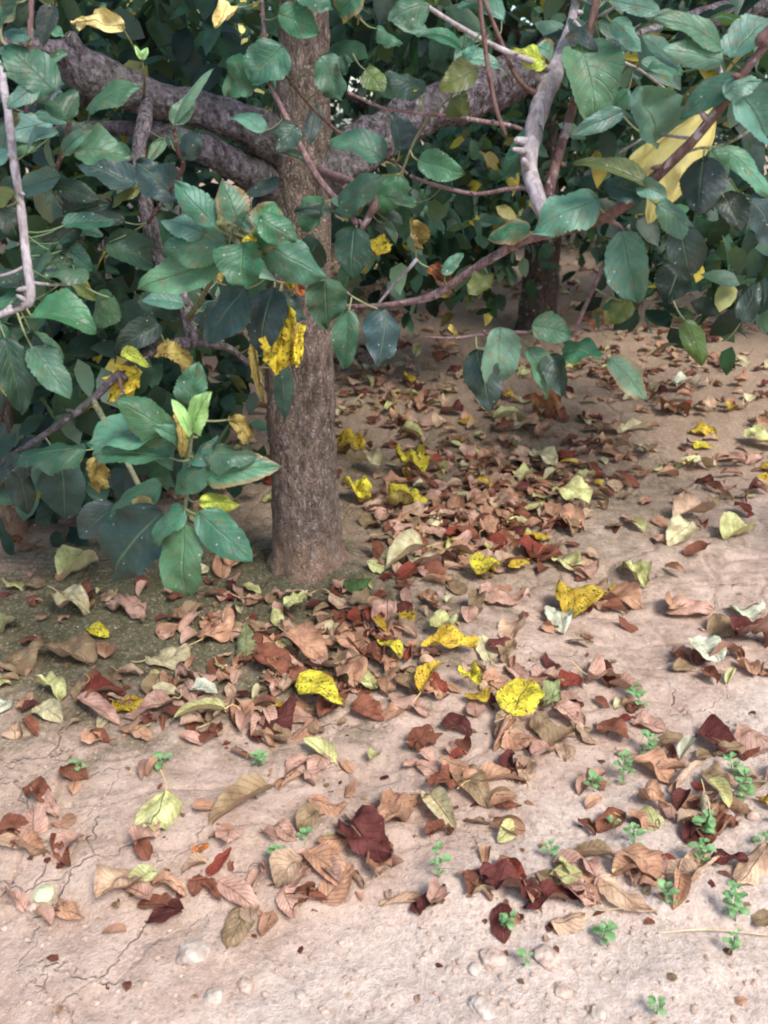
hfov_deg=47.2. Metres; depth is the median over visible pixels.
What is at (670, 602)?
fallen leaf
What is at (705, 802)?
fallen leaf
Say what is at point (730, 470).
fallen leaf
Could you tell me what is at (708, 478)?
fallen leaf
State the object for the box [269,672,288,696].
fallen leaf
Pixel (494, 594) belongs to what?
fallen leaf
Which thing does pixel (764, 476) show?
fallen leaf
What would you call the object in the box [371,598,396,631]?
fallen leaf
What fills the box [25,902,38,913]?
pebble
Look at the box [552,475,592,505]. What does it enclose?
fallen leaf
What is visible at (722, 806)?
fallen leaf
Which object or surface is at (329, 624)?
fallen leaf
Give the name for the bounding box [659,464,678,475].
fallen leaf
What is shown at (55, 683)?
fallen leaf
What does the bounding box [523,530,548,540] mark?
fallen leaf
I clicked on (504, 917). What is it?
seedling
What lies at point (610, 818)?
seedling
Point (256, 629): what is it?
fallen leaf
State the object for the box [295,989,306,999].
pebble
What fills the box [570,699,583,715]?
fallen leaf
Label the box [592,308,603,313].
fallen leaf
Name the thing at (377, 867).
fallen leaf
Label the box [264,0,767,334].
apple tree
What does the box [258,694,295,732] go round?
fallen leaf
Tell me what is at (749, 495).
fallen leaf
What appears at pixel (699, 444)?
fallen leaf
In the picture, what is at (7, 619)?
fallen leaf
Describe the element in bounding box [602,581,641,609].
fallen leaf
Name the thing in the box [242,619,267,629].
fallen leaf
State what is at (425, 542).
fallen leaf
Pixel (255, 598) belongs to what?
fallen leaf
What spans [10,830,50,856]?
fallen leaf
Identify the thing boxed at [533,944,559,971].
pebble
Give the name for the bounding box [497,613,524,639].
fallen leaf
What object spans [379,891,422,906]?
fallen leaf
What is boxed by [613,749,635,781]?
seedling
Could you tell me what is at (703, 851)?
seedling
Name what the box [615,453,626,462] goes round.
fallen leaf
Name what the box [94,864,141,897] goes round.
fallen leaf
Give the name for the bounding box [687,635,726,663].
fallen leaf
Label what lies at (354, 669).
fallen leaf
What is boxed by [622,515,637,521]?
fallen leaf
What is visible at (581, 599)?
fallen leaf
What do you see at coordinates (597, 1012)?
pebble
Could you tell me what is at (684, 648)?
fallen leaf
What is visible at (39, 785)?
fallen leaf
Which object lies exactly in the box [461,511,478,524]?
fallen leaf
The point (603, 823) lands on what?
fallen leaf
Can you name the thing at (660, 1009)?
seedling
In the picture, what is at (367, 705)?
fallen leaf
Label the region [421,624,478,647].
fallen leaf
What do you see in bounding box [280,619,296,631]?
fallen leaf
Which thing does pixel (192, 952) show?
pebble
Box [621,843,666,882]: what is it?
fallen leaf
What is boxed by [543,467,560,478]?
fallen leaf
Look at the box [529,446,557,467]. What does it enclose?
fallen leaf
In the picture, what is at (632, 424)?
fallen leaf
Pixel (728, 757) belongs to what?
seedling
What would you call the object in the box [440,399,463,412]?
fallen leaf
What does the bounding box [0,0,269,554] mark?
apple tree
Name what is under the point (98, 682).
fallen leaf
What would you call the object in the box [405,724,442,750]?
fallen leaf
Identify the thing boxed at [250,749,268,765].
seedling
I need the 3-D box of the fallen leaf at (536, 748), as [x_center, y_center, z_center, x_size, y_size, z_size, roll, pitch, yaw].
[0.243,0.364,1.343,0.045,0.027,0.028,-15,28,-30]
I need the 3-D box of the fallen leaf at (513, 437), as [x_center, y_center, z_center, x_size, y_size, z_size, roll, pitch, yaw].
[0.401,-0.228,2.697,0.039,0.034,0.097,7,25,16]
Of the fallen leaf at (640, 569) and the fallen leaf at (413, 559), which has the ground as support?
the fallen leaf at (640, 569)
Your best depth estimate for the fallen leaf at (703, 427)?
2.78 m
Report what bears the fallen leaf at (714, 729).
on the leaf litter
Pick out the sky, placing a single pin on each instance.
(350, 89)
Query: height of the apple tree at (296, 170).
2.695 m
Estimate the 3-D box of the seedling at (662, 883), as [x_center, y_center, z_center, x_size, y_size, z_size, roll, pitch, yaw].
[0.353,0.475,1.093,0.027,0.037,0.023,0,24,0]
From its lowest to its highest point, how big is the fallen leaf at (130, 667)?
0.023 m
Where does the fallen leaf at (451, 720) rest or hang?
on the ground
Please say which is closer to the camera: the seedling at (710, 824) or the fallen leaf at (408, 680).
the seedling at (710, 824)
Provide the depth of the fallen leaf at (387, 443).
2.67 m
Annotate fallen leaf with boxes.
[0,578,27,590]
[0,612,18,633]
[0,636,42,675]
[0,676,11,685]
[0,698,14,712]
[0,813,27,833]
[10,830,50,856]
[22,576,46,587]
[22,776,55,802]
[31,698,62,722]
[34,671,66,701]
[40,631,97,666]
[46,582,90,615]
[50,833,70,866]
[55,545,98,581]
[71,673,89,702]
[75,691,120,725]
[80,729,102,743]
[81,577,90,592]
[82,674,125,697]
[83,621,108,637]
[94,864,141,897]
[100,590,116,601]
[104,593,146,621]
[109,695,142,711]
[111,663,142,675]
[131,643,190,669]
[134,688,181,715]
[134,769,181,831]
[137,892,182,914]
[151,870,186,896]
[156,623,177,639]
[160,670,178,685]
[172,697,240,719]
[174,663,199,679]
[175,679,196,700]
[178,611,199,632]
[179,600,203,616]
[188,847,231,879]
[189,606,234,644]
[189,677,217,694]
[191,842,208,853]
[196,588,232,599]
[196,705,226,727]
[199,487,225,493]
[200,878,221,901]
[209,773,272,825]
[212,556,231,578]
[214,656,243,669]
[217,876,262,915]
[221,906,254,949]
[223,553,256,568]
[224,697,242,725]
[229,592,264,599]
[230,669,242,683]
[234,599,244,613]
[235,710,250,730]
[236,623,255,656]
[238,438,260,444]
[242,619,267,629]
[251,642,291,676]
[254,627,278,632]
[254,703,267,711]
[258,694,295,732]
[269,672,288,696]
[272,818,296,840]
[273,657,302,666]
[274,768,303,789]
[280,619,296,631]
[282,589,318,596]
[283,590,307,610]
[283,620,327,659]
[285,890,328,899]
[290,717,318,741]
[295,669,343,705]
[303,737,345,772]
[304,842,345,886]
[308,794,347,816]
[315,619,329,633]
[318,863,353,905]
[322,588,354,608]
[322,610,346,634]
[322,648,370,670]
[324,620,338,633]
[334,657,367,686]
[335,631,369,650]
[335,805,403,866]
[336,428,365,451]
[339,626,355,633]
[340,578,370,592]
[343,475,372,501]
[346,447,383,467]
[350,694,384,720]
[354,668,378,688]
[358,511,380,527]
[358,596,398,610]
[362,614,374,635]
[366,842,393,878]
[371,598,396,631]
[372,615,386,630]
[377,639,402,658]
[377,788,430,822]
[378,442,397,447]
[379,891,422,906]
[381,702,404,720]
[383,481,427,504]
[384,399,398,409]
[385,528,438,568]
[394,671,418,694]
[395,444,429,471]
[398,601,412,614]
[399,420,422,437]
[402,578,415,588]
[403,757,425,766]
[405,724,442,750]
[407,552,435,563]
[412,661,443,702]
[417,588,438,604]
[417,891,444,910]
[419,525,445,538]
[421,537,427,553]
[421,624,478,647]
[421,787,455,830]
[427,610,458,628]
[428,763,462,789]
[429,509,447,517]
[432,546,451,558]
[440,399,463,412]
[440,712,471,735]
[445,579,467,594]
[446,450,456,458]
[446,534,458,538]
[446,537,457,550]
[450,764,490,808]
[453,452,464,458]
[453,511,464,521]
[453,530,474,543]
[457,761,524,788]
[458,660,481,684]
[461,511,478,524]
[467,488,479,501]
[468,475,479,484]
[469,552,502,574]
[476,457,487,466]
[476,634,502,667]
[478,514,503,536]
[479,505,512,517]
[479,582,530,605]
[479,859,542,901]
[483,502,497,509]
[487,529,513,539]
[487,636,516,652]
[489,541,499,548]
[489,814,525,834]
[492,406,523,420]
[493,508,510,518]
[493,708,516,751]
[494,677,544,721]
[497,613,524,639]
[501,473,521,479]
[501,729,539,750]
[505,663,527,680]
[508,432,520,442]
[508,456,534,466]
[508,558,529,567]
[511,531,520,538]
[513,419,538,428]
[515,754,536,788]
[519,534,562,557]
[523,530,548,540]
[523,878,580,909]
[524,500,552,510]
[525,527,552,541]
[527,487,536,494]
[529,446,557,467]
[529,740,554,755]
[530,711,575,744]
[531,388,562,414]
[532,491,551,498]
[534,513,551,519]
[541,652,561,667]
[541,679,564,707]
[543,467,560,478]
[544,605,573,633]
[550,912,588,935]
[551,503,596,532]
[551,550,581,570]
[551,698,585,725]
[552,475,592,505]
[553,870,622,909]
[555,579,607,616]
[555,743,575,761]
[558,669,587,687]
[560,457,589,468]
[566,541,579,545]
[569,556,592,567]
[570,437,593,445]
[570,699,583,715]
[572,653,620,687]
[574,839,614,856]
[575,767,606,795]
[582,475,595,485]
[583,883,601,904]
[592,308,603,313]
[594,717,629,739]
[595,807,625,832]
[597,873,656,914]
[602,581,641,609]
[602,659,614,688]
[609,672,642,695]
[614,812,659,827]
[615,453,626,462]
[619,559,651,588]
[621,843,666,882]
[622,419,650,432]
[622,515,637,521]
[632,710,667,731]
[633,747,674,785]
[637,779,671,809]
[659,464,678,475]
[660,398,691,417]
[665,591,685,608]
[665,595,713,614]
[666,513,699,545]
[668,760,702,794]
[669,644,691,656]
[671,791,718,808]
[672,371,699,387]
[672,493,714,515]
[672,658,695,670]
[676,455,702,468]
[677,735,695,759]
[679,847,719,877]
[680,820,709,842]
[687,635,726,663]
[689,421,718,436]
[692,440,712,448]
[692,640,741,665]
[694,474,713,483]
[695,714,736,757]
[700,779,711,818]
[701,761,730,788]
[701,802,728,816]
[707,612,739,636]
[714,811,741,835]
[720,468,742,474]
[720,511,755,540]
[730,599,765,620]
[730,614,767,647]
[732,840,767,885]
[733,724,767,756]
[734,493,756,497]
[744,424,767,442]
[745,478,764,492]
[750,467,765,471]
[755,793,767,804]
[757,472,767,481]
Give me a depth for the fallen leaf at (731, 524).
2.11 m
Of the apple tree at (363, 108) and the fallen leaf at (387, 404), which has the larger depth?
the apple tree at (363, 108)
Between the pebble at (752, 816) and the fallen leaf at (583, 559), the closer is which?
the pebble at (752, 816)
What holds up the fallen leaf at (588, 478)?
on the ground
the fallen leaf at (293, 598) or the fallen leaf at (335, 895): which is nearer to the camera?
the fallen leaf at (335, 895)
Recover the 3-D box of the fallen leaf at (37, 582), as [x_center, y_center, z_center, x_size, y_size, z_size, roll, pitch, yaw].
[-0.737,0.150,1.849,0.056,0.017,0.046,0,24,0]
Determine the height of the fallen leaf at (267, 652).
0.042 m
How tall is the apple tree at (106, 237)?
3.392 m
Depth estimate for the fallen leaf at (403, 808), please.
1.24 m
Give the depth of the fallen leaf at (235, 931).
1.07 m
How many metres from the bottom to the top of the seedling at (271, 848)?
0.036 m
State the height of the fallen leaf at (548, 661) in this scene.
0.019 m
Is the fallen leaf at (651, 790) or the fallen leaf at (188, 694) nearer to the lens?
the fallen leaf at (651, 790)
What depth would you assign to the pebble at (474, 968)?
1.02 m
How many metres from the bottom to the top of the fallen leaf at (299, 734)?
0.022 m
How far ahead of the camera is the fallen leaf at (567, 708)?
1.44 m
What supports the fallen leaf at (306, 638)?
on the leaf litter
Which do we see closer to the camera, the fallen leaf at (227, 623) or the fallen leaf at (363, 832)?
the fallen leaf at (363, 832)
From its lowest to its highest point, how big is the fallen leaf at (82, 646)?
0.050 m
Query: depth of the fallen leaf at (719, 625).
1.73 m
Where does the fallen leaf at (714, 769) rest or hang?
on the ground
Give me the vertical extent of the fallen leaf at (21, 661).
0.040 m
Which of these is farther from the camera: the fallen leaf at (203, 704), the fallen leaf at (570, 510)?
the fallen leaf at (570, 510)
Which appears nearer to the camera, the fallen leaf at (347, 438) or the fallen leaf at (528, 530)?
the fallen leaf at (528, 530)
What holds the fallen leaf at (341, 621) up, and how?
on the ground
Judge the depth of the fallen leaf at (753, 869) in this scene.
1.14 m
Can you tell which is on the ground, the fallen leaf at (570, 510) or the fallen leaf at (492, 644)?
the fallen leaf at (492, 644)
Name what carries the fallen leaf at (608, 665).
on the fallen leaf at (626, 680)
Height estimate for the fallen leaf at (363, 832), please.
0.052 m
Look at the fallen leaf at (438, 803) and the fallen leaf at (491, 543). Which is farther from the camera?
the fallen leaf at (491, 543)
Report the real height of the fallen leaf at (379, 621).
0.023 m
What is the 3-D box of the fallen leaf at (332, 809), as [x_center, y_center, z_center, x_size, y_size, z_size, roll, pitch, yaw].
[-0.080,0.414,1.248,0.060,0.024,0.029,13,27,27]
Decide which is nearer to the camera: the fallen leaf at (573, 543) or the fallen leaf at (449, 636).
the fallen leaf at (449, 636)
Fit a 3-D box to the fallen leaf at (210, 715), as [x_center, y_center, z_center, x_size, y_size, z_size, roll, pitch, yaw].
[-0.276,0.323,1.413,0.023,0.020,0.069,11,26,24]
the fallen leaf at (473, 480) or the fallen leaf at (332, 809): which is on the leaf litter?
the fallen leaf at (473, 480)
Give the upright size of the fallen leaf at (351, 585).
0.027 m
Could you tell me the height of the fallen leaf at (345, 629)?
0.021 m
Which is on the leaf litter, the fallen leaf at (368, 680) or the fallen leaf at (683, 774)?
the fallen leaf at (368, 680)
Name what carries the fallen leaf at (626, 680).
on the ground
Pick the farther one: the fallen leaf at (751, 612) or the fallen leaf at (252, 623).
the fallen leaf at (751, 612)
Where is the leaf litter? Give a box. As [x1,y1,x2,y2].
[0,224,767,1023]
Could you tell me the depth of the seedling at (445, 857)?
1.12 m
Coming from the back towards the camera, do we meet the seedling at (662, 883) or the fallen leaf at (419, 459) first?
the fallen leaf at (419, 459)
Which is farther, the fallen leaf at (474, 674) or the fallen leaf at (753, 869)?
the fallen leaf at (474, 674)
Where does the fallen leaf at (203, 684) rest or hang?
on the leaf litter
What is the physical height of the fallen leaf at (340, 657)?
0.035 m
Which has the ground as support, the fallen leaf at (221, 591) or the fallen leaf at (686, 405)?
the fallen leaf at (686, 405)
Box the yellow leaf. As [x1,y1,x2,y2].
[628,108,715,222]
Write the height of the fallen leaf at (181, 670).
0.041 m
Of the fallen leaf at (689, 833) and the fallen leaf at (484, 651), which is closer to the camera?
the fallen leaf at (689, 833)
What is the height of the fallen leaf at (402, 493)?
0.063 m
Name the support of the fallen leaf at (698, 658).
on the ground
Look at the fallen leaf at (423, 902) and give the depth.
1.09 m
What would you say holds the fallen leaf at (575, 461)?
on the leaf litter
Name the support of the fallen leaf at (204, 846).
on the ground
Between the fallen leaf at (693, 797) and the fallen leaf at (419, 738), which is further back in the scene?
the fallen leaf at (419, 738)
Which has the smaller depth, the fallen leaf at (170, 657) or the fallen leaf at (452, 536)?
the fallen leaf at (170, 657)
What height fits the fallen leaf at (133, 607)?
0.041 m
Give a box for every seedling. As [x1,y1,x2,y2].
[68,759,86,770]
[153,751,172,769]
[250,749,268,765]
[266,844,282,853]
[296,826,312,838]
[429,841,451,877]
[499,910,516,929]
[516,948,533,965]
[541,840,559,856]
[584,770,602,791]
[591,920,617,944]
[606,815,620,828]
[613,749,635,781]
[623,822,645,844]
[625,682,648,705]
[639,729,660,753]
[647,995,665,1015]
[657,878,679,903]
[687,837,716,861]
[692,809,716,833]
[722,880,749,921]
[722,928,741,952]
[723,752,739,776]
[733,765,755,801]
[752,829,767,841]
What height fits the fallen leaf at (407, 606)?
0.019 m
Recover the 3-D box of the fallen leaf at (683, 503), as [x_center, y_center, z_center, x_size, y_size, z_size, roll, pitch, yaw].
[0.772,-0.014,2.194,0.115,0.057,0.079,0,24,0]
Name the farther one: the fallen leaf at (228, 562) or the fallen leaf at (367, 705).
the fallen leaf at (228, 562)
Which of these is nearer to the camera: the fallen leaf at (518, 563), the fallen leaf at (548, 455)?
the fallen leaf at (518, 563)
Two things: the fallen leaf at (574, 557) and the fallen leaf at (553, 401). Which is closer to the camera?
the fallen leaf at (574, 557)
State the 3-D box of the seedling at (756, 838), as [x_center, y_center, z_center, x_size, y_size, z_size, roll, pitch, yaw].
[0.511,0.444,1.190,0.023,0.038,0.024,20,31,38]
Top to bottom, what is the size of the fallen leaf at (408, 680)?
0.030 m
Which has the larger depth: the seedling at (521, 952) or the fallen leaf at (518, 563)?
the fallen leaf at (518, 563)
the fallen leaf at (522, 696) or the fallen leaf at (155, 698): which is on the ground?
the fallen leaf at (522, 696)
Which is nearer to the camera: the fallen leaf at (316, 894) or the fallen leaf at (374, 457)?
the fallen leaf at (316, 894)
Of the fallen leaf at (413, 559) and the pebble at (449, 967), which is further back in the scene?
the fallen leaf at (413, 559)
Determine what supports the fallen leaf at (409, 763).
on the ground
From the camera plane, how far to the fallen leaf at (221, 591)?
1.77 m
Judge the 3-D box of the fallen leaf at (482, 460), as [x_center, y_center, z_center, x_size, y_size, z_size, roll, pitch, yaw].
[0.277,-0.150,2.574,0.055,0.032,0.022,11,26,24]
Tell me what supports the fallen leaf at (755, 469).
on the ground
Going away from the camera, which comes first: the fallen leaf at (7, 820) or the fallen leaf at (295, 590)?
the fallen leaf at (7, 820)
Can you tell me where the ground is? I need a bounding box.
[0,136,767,1023]
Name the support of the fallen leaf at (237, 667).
on the ground
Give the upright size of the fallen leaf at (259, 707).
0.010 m
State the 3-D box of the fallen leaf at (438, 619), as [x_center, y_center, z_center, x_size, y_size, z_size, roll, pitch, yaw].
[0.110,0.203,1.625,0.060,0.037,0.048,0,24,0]
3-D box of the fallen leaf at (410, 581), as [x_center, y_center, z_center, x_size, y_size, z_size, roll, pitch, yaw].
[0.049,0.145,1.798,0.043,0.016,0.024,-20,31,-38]
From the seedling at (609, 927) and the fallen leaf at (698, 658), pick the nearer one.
the seedling at (609, 927)
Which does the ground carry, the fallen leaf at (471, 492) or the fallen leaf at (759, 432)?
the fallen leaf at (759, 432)
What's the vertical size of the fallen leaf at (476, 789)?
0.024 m
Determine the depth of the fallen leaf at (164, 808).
1.21 m
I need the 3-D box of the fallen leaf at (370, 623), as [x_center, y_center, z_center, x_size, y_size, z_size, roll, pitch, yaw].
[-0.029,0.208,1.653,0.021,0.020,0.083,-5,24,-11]
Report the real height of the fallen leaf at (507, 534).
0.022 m
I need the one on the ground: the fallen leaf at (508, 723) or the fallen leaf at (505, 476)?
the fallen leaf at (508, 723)
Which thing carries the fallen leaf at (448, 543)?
on the leaf litter
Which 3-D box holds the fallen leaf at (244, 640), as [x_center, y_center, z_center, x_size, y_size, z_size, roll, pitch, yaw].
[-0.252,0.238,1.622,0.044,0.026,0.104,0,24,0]
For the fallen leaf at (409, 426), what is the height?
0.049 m
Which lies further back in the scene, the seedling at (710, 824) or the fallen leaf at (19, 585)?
the fallen leaf at (19, 585)
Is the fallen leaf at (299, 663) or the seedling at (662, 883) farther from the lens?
the fallen leaf at (299, 663)
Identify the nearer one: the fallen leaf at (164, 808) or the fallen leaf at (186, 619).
the fallen leaf at (164, 808)
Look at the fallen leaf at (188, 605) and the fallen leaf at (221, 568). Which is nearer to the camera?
the fallen leaf at (188, 605)
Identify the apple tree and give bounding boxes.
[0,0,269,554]
[0,0,767,597]
[20,0,275,249]
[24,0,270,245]
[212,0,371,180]
[231,0,567,158]
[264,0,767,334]
[346,0,767,413]
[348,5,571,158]
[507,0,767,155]
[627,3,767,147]
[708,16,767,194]
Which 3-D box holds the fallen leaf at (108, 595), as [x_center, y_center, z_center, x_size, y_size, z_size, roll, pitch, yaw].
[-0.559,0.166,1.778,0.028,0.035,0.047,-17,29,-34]
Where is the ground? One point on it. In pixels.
(684, 702)
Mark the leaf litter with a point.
(290, 868)
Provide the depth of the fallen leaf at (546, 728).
1.40 m
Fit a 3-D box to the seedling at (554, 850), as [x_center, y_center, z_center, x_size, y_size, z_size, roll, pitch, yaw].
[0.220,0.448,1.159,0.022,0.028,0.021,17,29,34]
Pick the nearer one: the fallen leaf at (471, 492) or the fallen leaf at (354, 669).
the fallen leaf at (354, 669)
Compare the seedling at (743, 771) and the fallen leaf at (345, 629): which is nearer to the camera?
the seedling at (743, 771)
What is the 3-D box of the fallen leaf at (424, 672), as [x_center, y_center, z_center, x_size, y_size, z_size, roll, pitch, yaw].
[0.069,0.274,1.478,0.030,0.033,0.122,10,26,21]
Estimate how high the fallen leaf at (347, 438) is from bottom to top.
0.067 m
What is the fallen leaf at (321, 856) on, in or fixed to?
on the fallen leaf at (335, 895)
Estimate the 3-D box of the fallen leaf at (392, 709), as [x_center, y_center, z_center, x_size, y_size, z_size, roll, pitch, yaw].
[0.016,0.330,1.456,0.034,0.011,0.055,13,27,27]
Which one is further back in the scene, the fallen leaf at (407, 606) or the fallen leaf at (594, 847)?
the fallen leaf at (407, 606)
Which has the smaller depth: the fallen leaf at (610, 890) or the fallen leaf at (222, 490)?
the fallen leaf at (610, 890)
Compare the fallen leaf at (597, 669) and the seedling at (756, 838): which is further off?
the fallen leaf at (597, 669)
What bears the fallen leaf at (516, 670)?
on the ground
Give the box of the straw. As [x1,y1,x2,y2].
[657,928,767,935]
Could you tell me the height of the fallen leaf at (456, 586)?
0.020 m
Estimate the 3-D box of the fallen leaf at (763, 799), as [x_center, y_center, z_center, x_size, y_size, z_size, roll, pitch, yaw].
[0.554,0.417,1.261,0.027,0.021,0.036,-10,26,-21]
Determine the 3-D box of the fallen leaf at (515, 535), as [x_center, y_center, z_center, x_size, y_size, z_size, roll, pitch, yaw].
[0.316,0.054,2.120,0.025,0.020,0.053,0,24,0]
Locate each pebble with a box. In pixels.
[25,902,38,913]
[33,885,54,902]
[175,940,210,965]
[203,986,222,1005]
[237,978,253,994]
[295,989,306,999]
[430,946,437,954]
[445,964,453,970]
[467,961,481,976]
[468,994,495,1019]
[480,947,506,968]
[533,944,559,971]
[553,981,572,999]
[589,1004,605,1019]
[746,811,759,820]
[757,969,765,978]
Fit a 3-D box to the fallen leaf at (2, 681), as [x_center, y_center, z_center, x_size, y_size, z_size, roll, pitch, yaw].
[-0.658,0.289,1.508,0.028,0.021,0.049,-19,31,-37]
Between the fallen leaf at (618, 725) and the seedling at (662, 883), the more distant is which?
the fallen leaf at (618, 725)
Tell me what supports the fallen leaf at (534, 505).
on the leaf litter
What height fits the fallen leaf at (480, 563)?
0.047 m
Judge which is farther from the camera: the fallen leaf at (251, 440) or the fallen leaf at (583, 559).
the fallen leaf at (251, 440)
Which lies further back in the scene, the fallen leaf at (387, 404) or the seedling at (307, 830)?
the fallen leaf at (387, 404)
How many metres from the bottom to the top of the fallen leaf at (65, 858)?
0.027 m
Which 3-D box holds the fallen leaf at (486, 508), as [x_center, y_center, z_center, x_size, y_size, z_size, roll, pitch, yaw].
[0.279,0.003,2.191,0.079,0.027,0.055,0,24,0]
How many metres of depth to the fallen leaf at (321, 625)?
1.67 m
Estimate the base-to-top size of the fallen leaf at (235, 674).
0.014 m
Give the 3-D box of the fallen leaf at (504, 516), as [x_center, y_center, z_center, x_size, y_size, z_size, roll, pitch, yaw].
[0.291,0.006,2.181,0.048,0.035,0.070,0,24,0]
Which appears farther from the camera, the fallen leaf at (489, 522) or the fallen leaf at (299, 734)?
the fallen leaf at (489, 522)
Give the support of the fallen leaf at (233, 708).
on the ground
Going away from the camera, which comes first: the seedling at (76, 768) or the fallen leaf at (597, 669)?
the seedling at (76, 768)
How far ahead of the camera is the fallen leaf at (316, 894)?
1.11 m
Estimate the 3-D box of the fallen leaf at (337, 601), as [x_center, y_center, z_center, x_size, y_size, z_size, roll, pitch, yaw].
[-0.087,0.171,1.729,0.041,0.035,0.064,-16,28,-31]
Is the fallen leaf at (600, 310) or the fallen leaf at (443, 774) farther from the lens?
the fallen leaf at (600, 310)
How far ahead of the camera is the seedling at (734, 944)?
1.04 m
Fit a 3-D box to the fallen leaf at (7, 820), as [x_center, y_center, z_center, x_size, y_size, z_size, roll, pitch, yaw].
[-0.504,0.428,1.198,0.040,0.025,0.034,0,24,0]
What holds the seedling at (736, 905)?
on the ground
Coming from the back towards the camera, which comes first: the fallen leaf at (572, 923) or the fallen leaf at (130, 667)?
the fallen leaf at (130, 667)
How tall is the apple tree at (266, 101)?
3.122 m
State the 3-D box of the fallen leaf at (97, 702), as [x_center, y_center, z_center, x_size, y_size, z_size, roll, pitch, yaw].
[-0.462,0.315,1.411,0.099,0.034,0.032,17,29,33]
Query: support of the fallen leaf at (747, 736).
on the leaf litter
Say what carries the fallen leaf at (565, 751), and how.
on the ground
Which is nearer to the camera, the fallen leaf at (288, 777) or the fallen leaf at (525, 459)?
the fallen leaf at (288, 777)
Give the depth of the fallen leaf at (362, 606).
1.70 m
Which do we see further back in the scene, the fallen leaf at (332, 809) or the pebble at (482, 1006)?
the fallen leaf at (332, 809)
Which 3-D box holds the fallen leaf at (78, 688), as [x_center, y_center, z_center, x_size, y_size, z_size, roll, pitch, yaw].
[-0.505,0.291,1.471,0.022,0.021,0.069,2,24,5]
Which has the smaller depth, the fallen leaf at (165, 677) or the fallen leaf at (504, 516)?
the fallen leaf at (165, 677)
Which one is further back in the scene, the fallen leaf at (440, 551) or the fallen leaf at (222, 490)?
the fallen leaf at (222, 490)
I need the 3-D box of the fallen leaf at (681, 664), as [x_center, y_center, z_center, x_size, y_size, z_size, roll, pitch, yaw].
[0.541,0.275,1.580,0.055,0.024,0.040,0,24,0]
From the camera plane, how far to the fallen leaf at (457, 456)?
2.61 m
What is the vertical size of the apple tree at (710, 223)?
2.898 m
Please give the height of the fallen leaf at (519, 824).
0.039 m
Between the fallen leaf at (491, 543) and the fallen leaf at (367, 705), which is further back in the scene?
the fallen leaf at (491, 543)
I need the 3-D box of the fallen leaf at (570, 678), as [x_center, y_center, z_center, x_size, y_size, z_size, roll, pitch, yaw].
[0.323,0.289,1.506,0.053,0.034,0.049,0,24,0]
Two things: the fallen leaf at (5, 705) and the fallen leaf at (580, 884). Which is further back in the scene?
the fallen leaf at (5, 705)
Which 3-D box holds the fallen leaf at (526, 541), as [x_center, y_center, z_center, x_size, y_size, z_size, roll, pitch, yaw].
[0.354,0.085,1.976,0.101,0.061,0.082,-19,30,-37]
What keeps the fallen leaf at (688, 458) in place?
on the ground
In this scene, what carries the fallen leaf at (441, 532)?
on the ground
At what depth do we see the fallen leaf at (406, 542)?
1.85 m
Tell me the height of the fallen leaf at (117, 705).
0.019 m
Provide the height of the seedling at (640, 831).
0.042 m
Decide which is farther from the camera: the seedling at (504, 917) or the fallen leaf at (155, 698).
the fallen leaf at (155, 698)
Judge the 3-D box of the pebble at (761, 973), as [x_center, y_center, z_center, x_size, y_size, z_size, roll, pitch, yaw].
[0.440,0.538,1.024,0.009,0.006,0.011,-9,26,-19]
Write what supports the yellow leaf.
hanging from the apple tree at (710, 223)
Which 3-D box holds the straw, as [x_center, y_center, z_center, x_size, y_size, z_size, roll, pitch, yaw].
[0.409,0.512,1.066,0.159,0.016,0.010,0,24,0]
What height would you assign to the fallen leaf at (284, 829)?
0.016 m
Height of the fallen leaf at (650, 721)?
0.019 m
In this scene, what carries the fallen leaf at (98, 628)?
on the ground
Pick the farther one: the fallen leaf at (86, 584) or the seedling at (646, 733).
the fallen leaf at (86, 584)
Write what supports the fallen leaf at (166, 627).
on the ground
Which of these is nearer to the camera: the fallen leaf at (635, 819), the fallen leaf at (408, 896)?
the fallen leaf at (408, 896)
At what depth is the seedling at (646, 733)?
1.37 m
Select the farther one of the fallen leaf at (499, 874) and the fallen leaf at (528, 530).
the fallen leaf at (528, 530)
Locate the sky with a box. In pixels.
[238,5,766,135]
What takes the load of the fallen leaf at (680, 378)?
on the leaf litter
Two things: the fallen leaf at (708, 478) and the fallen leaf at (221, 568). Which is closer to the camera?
the fallen leaf at (221, 568)
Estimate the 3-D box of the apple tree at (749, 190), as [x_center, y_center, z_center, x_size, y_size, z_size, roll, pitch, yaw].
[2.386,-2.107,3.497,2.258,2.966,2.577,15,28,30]
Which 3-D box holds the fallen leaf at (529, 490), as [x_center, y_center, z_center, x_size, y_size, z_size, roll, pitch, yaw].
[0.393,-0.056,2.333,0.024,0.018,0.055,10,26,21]
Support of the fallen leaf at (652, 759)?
on the ground
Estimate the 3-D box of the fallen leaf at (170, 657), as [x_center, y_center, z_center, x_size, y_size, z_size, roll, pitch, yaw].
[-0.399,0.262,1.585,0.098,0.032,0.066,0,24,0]
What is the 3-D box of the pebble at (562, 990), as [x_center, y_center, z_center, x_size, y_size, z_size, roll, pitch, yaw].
[0.203,0.545,0.999,0.020,0.012,0.023,-22,32,-40]
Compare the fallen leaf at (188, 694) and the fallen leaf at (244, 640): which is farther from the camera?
the fallen leaf at (244, 640)
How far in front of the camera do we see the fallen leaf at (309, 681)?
1.48 m
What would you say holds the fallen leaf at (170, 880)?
on the ground
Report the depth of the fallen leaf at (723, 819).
1.21 m

